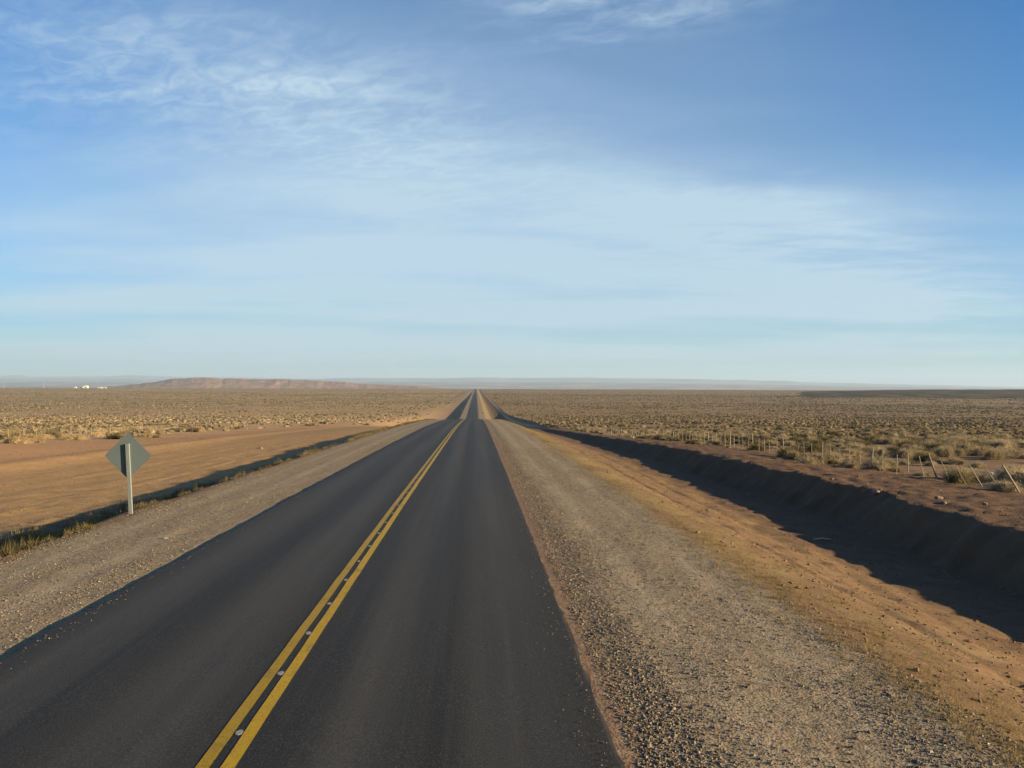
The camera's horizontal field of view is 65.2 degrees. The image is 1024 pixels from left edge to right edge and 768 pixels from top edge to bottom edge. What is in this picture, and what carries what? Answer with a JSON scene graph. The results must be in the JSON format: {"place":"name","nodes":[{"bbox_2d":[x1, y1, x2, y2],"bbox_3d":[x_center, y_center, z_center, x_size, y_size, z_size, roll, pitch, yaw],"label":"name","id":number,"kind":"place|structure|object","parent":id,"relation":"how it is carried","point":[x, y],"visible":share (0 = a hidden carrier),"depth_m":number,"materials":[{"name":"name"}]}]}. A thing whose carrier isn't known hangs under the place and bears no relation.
{"place":"outdoors","nodes":[
{"label":"outdoors","id":0,"kind":"place"},
{"bbox_2d":[0,375,294,378],"bbox_3d":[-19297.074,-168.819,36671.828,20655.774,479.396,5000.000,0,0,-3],"label":"mountains","id":1,"kind":"structure","parent":0,"point":[93,377],"depth_m":35971.05,"materials":[{"name":"stone"}]},
{"bbox_2d":[96,378,445,388],"bbox_3d":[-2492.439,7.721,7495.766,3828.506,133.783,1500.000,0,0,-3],"label":"hills","id":2,"kind":"structure","parent":0,"point":[222,383],"depth_m":7126.99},
{"bbox_2d":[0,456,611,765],"bbox_3d":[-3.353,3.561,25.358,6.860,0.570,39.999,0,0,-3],"label":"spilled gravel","id":3,"kind":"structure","parent":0,"point":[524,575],"depth_m":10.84,"materials":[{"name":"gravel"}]},
{"bbox_2d":[0,389,625,767],"bbox_3d":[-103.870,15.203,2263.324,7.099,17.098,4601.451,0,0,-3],"label":"road","id":4,"kind":"structure","parent":0,"point":[387,606],"depth_m":9.91,"materials":[{"name":"asphalt"}]},
{"bbox_2d":[0,382,1021,389],"bbox_3d":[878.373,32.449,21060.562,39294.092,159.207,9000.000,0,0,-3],"label":"hills","id":5,"kind":"structure","parent":0,"point":[527,385],"depth_m":18177.99,"materials":[{"name":"grey"}]},
{"bbox_2d":[0,387,1023,767],"bbox_3d":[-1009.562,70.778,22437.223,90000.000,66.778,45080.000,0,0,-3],"label":"ground","id":6,"kind":"structure","parent":0,"point":[912,515],"depth_m":20.36,"materials":[{"name":"soil"}]},
{"bbox_2d":[0,437,13,443],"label":"straw shrub","id":7,"kind":"object","parent":6,"relation":"on","point":[5,441],"visible":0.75,"depth_m":72.92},
{"bbox_2d":[2,430,18,437],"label":"straw shrub","id":8,"kind":"object","parent":6,"relation":"on","point":[10,433],"visible":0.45,"depth_m":97.51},
{"bbox_2d":[11,431,26,436],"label":"straw shrub","id":9,"kind":"object","parent":6,"relation":"on","point":[18,434],"visible":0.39,"depth_m":97.59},
{"bbox_2d":[6,434,32,443],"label":"straw shrub","id":10,"kind":"object","parent":6,"relation":"on","point":[19,440],"visible":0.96,"depth_m":72.96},
{"bbox_2d":[19,430,36,435],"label":"olive shrub","id":11,"kind":"object","parent":6,"relation":"on","point":[22,432],"visible":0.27,"depth_m":98.89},
{"bbox_2d":[24,433,44,440],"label":"straw shrub","id":12,"kind":"object","parent":6,"relation":"on","point":[33,437],"visible":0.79,"depth_m":86.52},
{"bbox_2d":[38,433,54,438],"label":"straw shrub","id":13,"kind":"object","parent":6,"relation":"on","point":[48,436],"visible":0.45,"depth_m":96.35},
{"bbox_2d":[45,429,60,438],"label":"olive shrub","id":14,"kind":"object","parent":6,"relation":"on","point":[54,434],"visible":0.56,"depth_m":99.53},
{"bbox_2d":[59,433,91,439],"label":"straw shrub","id":15,"kind":"object","parent":6,"relation":"on","point":[71,436],"visible":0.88,"depth_m":92.25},
{"bbox_2d":[89,431,103,436],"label":"straw shrub","id":16,"kind":"object","parent":6,"relation":"on","point":[97,434],"visible":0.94,"depth_m":110.31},
{"bbox_2d":[93,427,109,433],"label":"straw shrub","id":17,"kind":"object","parent":6,"relation":"on","point":[102,431],"visible":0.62,"depth_m":126.29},
{"bbox_2d":[103,432,118,438],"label":"olive shrub","id":18,"kind":"object","parent":6,"relation":"on","point":[113,436],"visible":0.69,"depth_m":99.63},
{"bbox_2d":[117,430,134,437],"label":"olive shrub","id":19,"kind":"object","parent":6,"relation":"on","point":[122,432],"visible":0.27,"depth_m":100.30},
{"bbox_2d":[105,433,150,513],"bbox_3d":[-10.547,2.606,21.945,1.239,2.517,0.072,0,0,-3],"label":"road sign","id":20,"kind":"object","parent":6,"relation":"on","point":[127,455],"visible":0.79,"depth_m":21.97,"materials":[{"name":"metal"}]},
{"bbox_2d":[139,431,153,436],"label":"straw shrub","id":21,"kind":"object","parent":6,"relation":"on","point":[148,434],"visible":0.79,"depth_m":114.14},
{"bbox_2d":[3,434,319,524],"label":"dry tufts","id":22,"kind":"object","parent":6,"relation":"on","point":[161,457],"visible":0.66,"depth_m":58.50,"materials":[{"name":"beige plant"}]},
{"bbox_2d":[4,418,335,435],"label":"wire fence","id":23,"kind":"object","parent":6,"relation":"on","point":[8,431],"visible":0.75,"depth_m":162.21,"materials":[{"name":"brown wood"}]},
{"bbox_2d":[1,434,343,532],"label":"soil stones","id":24,"kind":"object","parent":6,"relation":"on","point":[135,475],"visible":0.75,"depth_m":54.19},
{"bbox_2d":[185,425,197,431],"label":"straw shrub","id":25,"kind":"object","parent":6,"relation":"on","point":[189,428],"visible":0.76,"depth_m":141.45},
{"bbox_2d":[0,439,395,649],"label":"shoulder gravel","id":26,"kind":"structure","parent":6,"relation":"on","point":[116,569],"depth_m":19.12,"materials":[{"name":"gravel"}]},
{"bbox_2d":[193,425,205,431],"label":"straw shrub","id":27,"kind":"object","parent":6,"relation":"on","point":[201,429],"visible":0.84,"depth_m":140.96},
{"bbox_2d":[0,418,436,556],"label":"roadside weeds","id":28,"kind":"object","parent":6,"relation":"on","point":[13,546],"visible":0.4,"depth_m":24.38,"materials":[{"name":"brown plant"}]},
{"bbox_2d":[0,388,1023,486],"bbox_3d":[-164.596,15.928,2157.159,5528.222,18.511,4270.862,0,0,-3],"label":"shrubland","id":29,"kind":"structure","parent":6,"relation":"on","point":[37,424],"depth_m":432.53,"materials":[{"name":"plant"}]},
{"bbox_2d":[637,435,651,438],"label":"olive shrub","id":30,"kind":"object","parent":6,"relation":"on","point":[644,437],"visible":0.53,"depth_m":94.20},
{"bbox_2d":[651,432,663,439],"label":"olive shrub","id":31,"kind":"object","parent":6,"relation":"on","point":[654,437],"visible":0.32,"depth_m":97.96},
{"bbox_2d":[679,433,688,440],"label":"olive shrub","id":32,"kind":"object","parent":6,"relation":"on","point":[685,437],"visible":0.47,"depth_m":94.88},
{"bbox_2d":[683,439,700,444],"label":"olive shrub","id":33,"kind":"object","parent":6,"relation":"on","point":[690,441],"visible":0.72,"depth_m":73.09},
{"bbox_2d":[705,435,720,440],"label":"straw shrub","id":34,"kind":"object","parent":6,"relation":"on","point":[710,437],"visible":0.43,"depth_m":94.58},
{"bbox_2d":[714,434,731,439],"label":"olive shrub","id":35,"kind":"object","parent":6,"relation":"on","point":[723,437],"visible":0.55,"depth_m":97.77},
{"bbox_2d":[738,433,749,439],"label":"straw shrub","id":36,"kind":"object","parent":6,"relation":"on","point":[740,438],"visible":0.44,"depth_m":95.82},
{"bbox_2d":[750,434,760,439],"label":"straw shrub","id":37,"kind":"object","parent":6,"relation":"on","point":[756,436],"visible":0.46,"depth_m":94.77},
{"bbox_2d":[746,442,767,450],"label":"olive shrub","id":38,"kind":"object","parent":6,"relation":"on","point":[757,447],"visible":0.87,"depth_m":63.68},
{"bbox_2d":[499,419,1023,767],"bbox_3d":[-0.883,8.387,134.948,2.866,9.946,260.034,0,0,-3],"label":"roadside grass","id":39,"kind":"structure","parent":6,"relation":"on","point":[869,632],"depth_m":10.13,"materials":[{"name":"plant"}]},
{"bbox_2d":[763,436,775,441],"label":"olive shrub","id":40,"kind":"object","parent":6,"relation":"on","point":[767,438],"visible":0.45,"depth_m":84.70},
{"bbox_2d":[765,440,778,445],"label":"straw shrub","id":41,"kind":"object","parent":6,"relation":"on","point":[770,442],"visible":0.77,"depth_m":74.23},
{"bbox_2d":[522,428,1023,747],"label":"soil stones","id":42,"kind":"object","parent":6,"relation":"on","point":[917,668],"visible":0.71,"depth_m":18.21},
{"bbox_2d":[777,436,788,441],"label":"straw shrub","id":43,"kind":"object","parent":6,"relation":"on","point":[780,439],"visible":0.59,"depth_m":87.83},
{"bbox_2d":[781,440,797,445],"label":"straw shrub","id":44,"kind":"object","parent":6,"relation":"on","point":[788,443],"visible":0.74,"depth_m":72.84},
{"bbox_2d":[775,445,806,457],"bbox_3d":[18.017,4.386,52.042,2.366,1.040,2.308,0,0,35],"label":"olive shrub","id":45,"kind":"object","parent":6,"relation":"on","point":[781,454],"visible":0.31,"depth_m":52.03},
{"bbox_2d":[781,449,802,460],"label":"straw shrub","id":46,"kind":"object","parent":6,"relation":"on","point":[792,454],"visible":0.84,"depth_m":49.56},
{"bbox_2d":[788,445,809,452],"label":"olive shrub","id":47,"kind":"object","parent":6,"relation":"on","point":[803,450],"visible":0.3,"depth_m":61.06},
{"bbox_2d":[579,424,1019,491],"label":"wire fence","id":48,"kind":"object","parent":6,"relation":"on","point":[1006,471],"visible":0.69,"depth_m":47.01,"materials":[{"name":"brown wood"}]},
{"bbox_2d":[799,454,821,464],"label":"straw shrub","id":49,"kind":"object","parent":6,"relation":"on","point":[811,460],"visible":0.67,"depth_m":45.10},
{"bbox_2d":[796,450,828,463],"bbox_3d":[18.502,4.385,48.303,2.053,0.931,2.284,0,0,-21],"label":"straw shrub","id":50,"kind":"object","parent":6,"relation":"on","point":[819,457],"visible":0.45,"depth_m":48.16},
{"bbox_2d":[804,443,828,452],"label":"olive shrub","id":51,"kind":"object","parent":6,"relation":"on","point":[816,448],"visible":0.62,"depth_m":61.19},
{"bbox_2d":[809,438,826,444],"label":"olive shrub","id":52,"kind":"object","parent":6,"relation":"on","point":[819,441],"visible":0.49,"depth_m":72.71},
{"bbox_2d":[817,435,832,441],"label":"olive shrub","id":53,"kind":"object","parent":6,"relation":"on","point":[823,438],"visible":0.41,"depth_m":82.84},
{"bbox_2d":[826,458,837,463],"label":"olive shrub","id":54,"kind":"object","parent":6,"relation":"on","point":[829,461],"visible":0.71,"depth_m":47.95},
{"bbox_2d":[829,430,841,434],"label":"olive shrub","id":55,"kind":"object","parent":6,"relation":"on","point":[835,432],"visible":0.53,"depth_m":119.35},
{"bbox_2d":[823,450,848,459],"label":"straw shrub","id":56,"kind":"object","parent":6,"relation":"on","point":[833,455],"visible":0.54,"depth_m":51.34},
{"bbox_2d":[829,438,844,442],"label":"straw shrub","id":57,"kind":"object","parent":6,"relation":"on","point":[837,440],"visible":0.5,"depth_m":79.25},
{"bbox_2d":[834,442,844,446],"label":"straw shrub","id":58,"kind":"object","parent":6,"relation":"on","point":[837,444],"visible":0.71,"depth_m":69.53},
{"bbox_2d":[836,457,863,467],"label":"straw shrub","id":59,"kind":"object","parent":6,"relation":"on","point":[844,463],"visible":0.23,"depth_m":45.93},
{"bbox_2d":[841,462,864,469],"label":"straw shrub","id":60,"kind":"object","parent":6,"relation":"on","point":[852,465],"visible":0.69,"depth_m":44.04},
{"bbox_2d":[836,445,870,457],"bbox_3d":[23.881,4.670,55.670,2.396,0.932,2.709,0,0,6],"label":"straw shrub","id":61,"kind":"object","parent":6,"relation":"on","point":[854,454],"visible":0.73,"depth_m":55.41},
{"bbox_2d":[842,443,868,449],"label":"straw shrub","id":62,"kind":"object","parent":6,"relation":"on","point":[862,446],"visible":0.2,"depth_m":62.21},
{"bbox_2d":[849,438,868,445],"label":"olive shrub","id":63,"kind":"object","parent":6,"relation":"on","point":[857,441],"visible":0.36,"depth_m":72.89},
{"bbox_2d":[862,436,875,442],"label":"olive shrub","id":64,"kind":"object","parent":6,"relation":"on","point":[865,438],"visible":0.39,"depth_m":81.16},
{"bbox_2d":[864,431,874,435],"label":"straw shrub","id":65,"kind":"object","parent":6,"relation":"on","point":[869,433],"visible":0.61,"depth_m":115.59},
{"bbox_2d":[872,489,879,494],"bbox_3d":[13.769,4.087,30.250,0.259,0.206,0.337,0,0,14],"label":"rock","id":66,"kind":"object","parent":6,"relation":"on","point":[876,492],"visible":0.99,"depth_m":30.13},
{"bbox_2d":[860,456,895,470],"bbox_3d":[20.308,4.396,44.230,2.246,0.890,2.076,0,0,20],"label":"straw shrub","id":67,"kind":"object","parent":6,"relation":"on","point":[876,464],"visible":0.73,"depth_m":44.14,"materials":[{"name":"plant"}]},
{"bbox_2d":[867,445,891,455],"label":"straw shrub","id":68,"kind":"object","parent":6,"relation":"on","point":[877,452],"visible":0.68,"depth_m":56.89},
{"bbox_2d":[870,436,888,444],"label":"straw shrub","id":69,"kind":"object","parent":6,"relation":"on","point":[881,441],"visible":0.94,"depth_m":75.30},
{"bbox_2d":[867,453,892,460],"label":"straw shrub","id":70,"kind":"object","parent":6,"relation":"on","point":[877,457],"visible":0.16,"depth_m":47.81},
{"bbox_2d":[881,458,902,466],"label":"straw shrub","id":71,"kind":"object","parent":6,"relation":"on","point":[890,460],"visible":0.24,"depth_m":46.91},
{"bbox_2d":[886,445,901,452],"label":"olive shrub","id":72,"kind":"object","parent":6,"relation":"on","point":[892,448],"visible":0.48,"depth_m":60.12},
{"bbox_2d":[885,436,903,444],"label":"straw shrub","id":73,"kind":"object","parent":6,"relation":"on","point":[889,441],"visible":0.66,"depth_m":74.69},
{"bbox_2d":[887,464,906,472],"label":"straw shrub","id":74,"kind":"object","parent":6,"relation":"on","point":[893,469],"visible":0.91,"depth_m":42.70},
{"bbox_2d":[890,447,920,457],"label":"straw shrub","id":75,"kind":"object","parent":6,"relation":"on","point":[902,453],"visible":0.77,"depth_m":55.13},
{"bbox_2d":[899,431,911,435],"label":"straw shrub","id":76,"kind":"object","parent":6,"relation":"on","point":[902,433],"visible":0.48,"depth_m":117.90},
{"bbox_2d":[892,437,919,448],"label":"olive shrub","id":77,"kind":"object","parent":6,"relation":"on","point":[902,443],"visible":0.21,"depth_m":64.74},
{"bbox_2d":[897,458,914,465],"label":"straw shrub","id":78,"kind":"object","parent":6,"relation":"on","point":[904,462],"visible":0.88,"depth_m":48.31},
{"bbox_2d":[901,443,915,448],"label":"straw shrub","id":79,"kind":"object","parent":6,"relation":"on","point":[904,446],"visible":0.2,"depth_m":61.56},
{"bbox_2d":[902,436,921,442],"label":"olive shrub","id":80,"kind":"object","parent":6,"relation":"on","point":[913,438],"visible":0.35,"depth_m":79.46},
{"bbox_2d":[910,443,927,450],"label":"straw shrub","id":81,"kind":"object","parent":6,"relation":"on","point":[917,446],"visible":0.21,"depth_m":59.51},
{"bbox_2d":[909,470,933,476],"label":"straw shrub","id":82,"kind":"object","parent":6,"relation":"on","point":[918,473],"visible":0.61,"depth_m":40.15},
{"bbox_2d":[905,452,940,461],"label":"olive shrub","id":83,"kind":"object","parent":6,"relation":"on","point":[924,457],"visible":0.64,"depth_m":51.21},
{"bbox_2d":[918,450,938,458],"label":"straw shrub","id":84,"kind":"object","parent":6,"relation":"on","point":[927,454],"visible":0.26,"depth_m":54.90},
{"bbox_2d":[920,442,936,449],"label":"straw shrub","id":85,"kind":"object","parent":6,"relation":"on","point":[925,446],"visible":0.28,"depth_m":60.90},
{"bbox_2d":[918,439,938,445],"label":"straw shrub","id":86,"kind":"object","parent":6,"relation":"on","point":[921,443],"visible":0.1,"depth_m":62.28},
{"bbox_2d":[923,460,937,465],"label":"straw shrub","id":87,"kind":"object","parent":6,"relation":"on","point":[929,464],"visible":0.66,"depth_m":47.62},
{"bbox_2d":[923,440,947,449],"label":"olive shrub","id":88,"kind":"object","parent":6,"relation":"on","point":[939,445],"visible":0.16,"depth_m":60.79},
{"bbox_2d":[932,458,950,463],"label":"straw shrub","id":89,"kind":"object","parent":6,"relation":"on","point":[944,461],"visible":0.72,"depth_m":49.40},
{"bbox_2d":[926,446,957,456],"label":"straw shrub","id":90,"kind":"object","parent":6,"relation":"on","point":[945,453],"visible":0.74,"depth_m":55.65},
{"bbox_2d":[930,447,958,456],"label":"straw shrub","id":91,"kind":"object","parent":6,"relation":"on","point":[951,451],"visible":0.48,"depth_m":55.88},
{"bbox_2d":[933,438,964,443],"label":"straw shrub","id":92,"kind":"object","parent":6,"relation":"on","point":[950,441],"visible":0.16,"depth_m":69.96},
{"bbox_2d":[940,445,958,450],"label":"straw shrub","id":93,"kind":"object","parent":6,"relation":"on","point":[949,446],"visible":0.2,"depth_m":58.95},
{"bbox_2d":[941,440,962,447],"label":"straw shrub","id":94,"kind":"object","parent":6,"relation":"on","point":[954,443],"visible":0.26,"depth_m":64.09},
{"bbox_2d":[934,463,976,481],"bbox_3d":[20.818,4.070,37.374,1.752,0.884,1.568,0,0,43],"label":"straw shrub","id":95,"kind":"object","parent":6,"relation":"on","point":[955,470],"visible":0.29,"depth_m":37.27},
{"bbox_2d":[945,434,968,441],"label":"straw shrub","id":96,"kind":"object","parent":6,"relation":"on","point":[962,438],"visible":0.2,"depth_m":72.07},
{"bbox_2d":[942,469,976,485],"bbox_3d":[19.994,4.144,35.651,1.552,0.795,1.729,0,0,30],"label":"olive shrub","id":97,"kind":"object","parent":6,"relation":"on","point":[955,479],"visible":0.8,"depth_m":35.65,"materials":[{"name":"plant"}]},
{"bbox_2d":[949,447,969,455],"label":"straw shrub","id":98,"kind":"object","parent":6,"relation":"on","point":[962,451],"visible":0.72,"depth_m":56.05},
{"bbox_2d":[951,459,967,464],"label":"straw shrub","id":99,"kind":"object","parent":6,"relation":"on","point":[957,462],"visible":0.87,"depth_m":48.77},
{"bbox_2d":[953,441,978,452],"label":"straw shrub","id":100,"kind":"object","parent":6,"relation":"on","point":[964,446],"visible":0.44,"depth_m":60.53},
{"bbox_2d":[956,439,976,444],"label":"olive shrub","id":101,"kind":"object","parent":6,"relation":"on","point":[966,442],"visible":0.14,"depth_m":66.15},
{"bbox_2d":[966,443,991,456],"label":"straw shrub","id":102,"kind":"object","parent":6,"relation":"on","point":[978,451],"visible":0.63,"depth_m":56.27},
{"bbox_2d":[967,461,991,467],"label":"straw shrub","id":103,"kind":"object","parent":6,"relation":"on","point":[977,465],"visible":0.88,"depth_m":46.66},
{"bbox_2d":[970,437,988,444],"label":"straw shrub","id":104,"kind":"object","parent":6,"relation":"on","point":[978,440],"visible":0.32,"depth_m":70.65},
{"bbox_2d":[966,467,995,480],"bbox_3d":[21.584,4.205,37.851,2.238,0.669,2.032,0,0,16],"label":"straw shrub","id":105,"kind":"object","parent":6,"relation":"on","point":[983,477],"visible":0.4,"depth_m":37.26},
{"bbox_2d":[980,438,1000,445],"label":"straw shrub","id":106,"kind":"object","parent":6,"relation":"on","point":[987,441],"visible":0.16,"depth_m":68.25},
{"bbox_2d":[977,447,1008,459],"bbox_3d":[31.797,4.528,52.736,2.213,1.073,1.563,0,0,-1],"label":"straw shrub","id":107,"kind":"object","parent":6,"relation":"on","point":[993,454],"visible":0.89,"depth_m":52.53,"materials":[{"name":"plant"}]},
{"bbox_2d":[986,448,1016,458],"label":"straw shrub","id":108,"kind":"object","parent":6,"relation":"on","point":[1007,454],"visible":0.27,"depth_m":53.50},
{"bbox_2d":[981,478,1023,492],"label":"straw shrub","id":109,"kind":"object","parent":6,"relation":"on","point":[1004,487],"visible":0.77,"depth_m":32.00,"materials":[{"name":"plant"}]},
{"bbox_2d":[988,438,1018,447],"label":"straw shrub","id":110,"kind":"object","parent":6,"relation":"on","point":[1006,443],"visible":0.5,"depth_m":64.71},
{"bbox_2d":[988,465,1022,480],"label":"straw shrub","id":111,"kind":"object","parent":6,"relation":"on","point":[1002,473],"visible":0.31,"depth_m":37.42,"materials":[{"name":"plant"}]},
{"bbox_2d":[996,463,1023,471],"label":"straw shrub","id":112,"kind":"object","parent":6,"relation":"on","point":[1020,466],"visible":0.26,"depth_m":42.68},
{"bbox_2d":[1004,447,1023,455],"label":"straw shrub","id":113,"kind":"object","parent":6,"relation":"on","point":[1017,451],"visible":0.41,"depth_m":56.34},
{"bbox_2d":[0,377,1023,388],"bbox_3d":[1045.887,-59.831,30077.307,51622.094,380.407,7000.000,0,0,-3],"label":"mountains","id":114,"kind":"structure","parent":0,"point":[641,380],"depth_m":28566.64,"materials":[{"name":"stone"}]},
{"bbox_2d":[0,0,1023,386],"label":"sky","id":115,"kind":"structure","parent":0,"point":[827,191],"materials":[{"name":"blue"}]},
{"bbox_2d":[496,436,1023,767],"bbox_3d":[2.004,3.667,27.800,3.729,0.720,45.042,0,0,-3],"label":"shoulder gravel","id":116,"kind":"structure","parent":0,"point":[943,742],"depth_m":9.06,"materials":[{"name":"gravel"}]},
{"bbox_2d":[569,439,1021,692],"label":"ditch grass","id":117,"kind":"structure","parent":0,"point":[828,542],"depth_m":28.74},
{"bbox_2d":[796,389,1023,397],"bbox_3d":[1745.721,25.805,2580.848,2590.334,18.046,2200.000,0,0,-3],"label":"hills","id":118,"kind":"structure","parent":0,"point":[973,393],"depth_m":1823.59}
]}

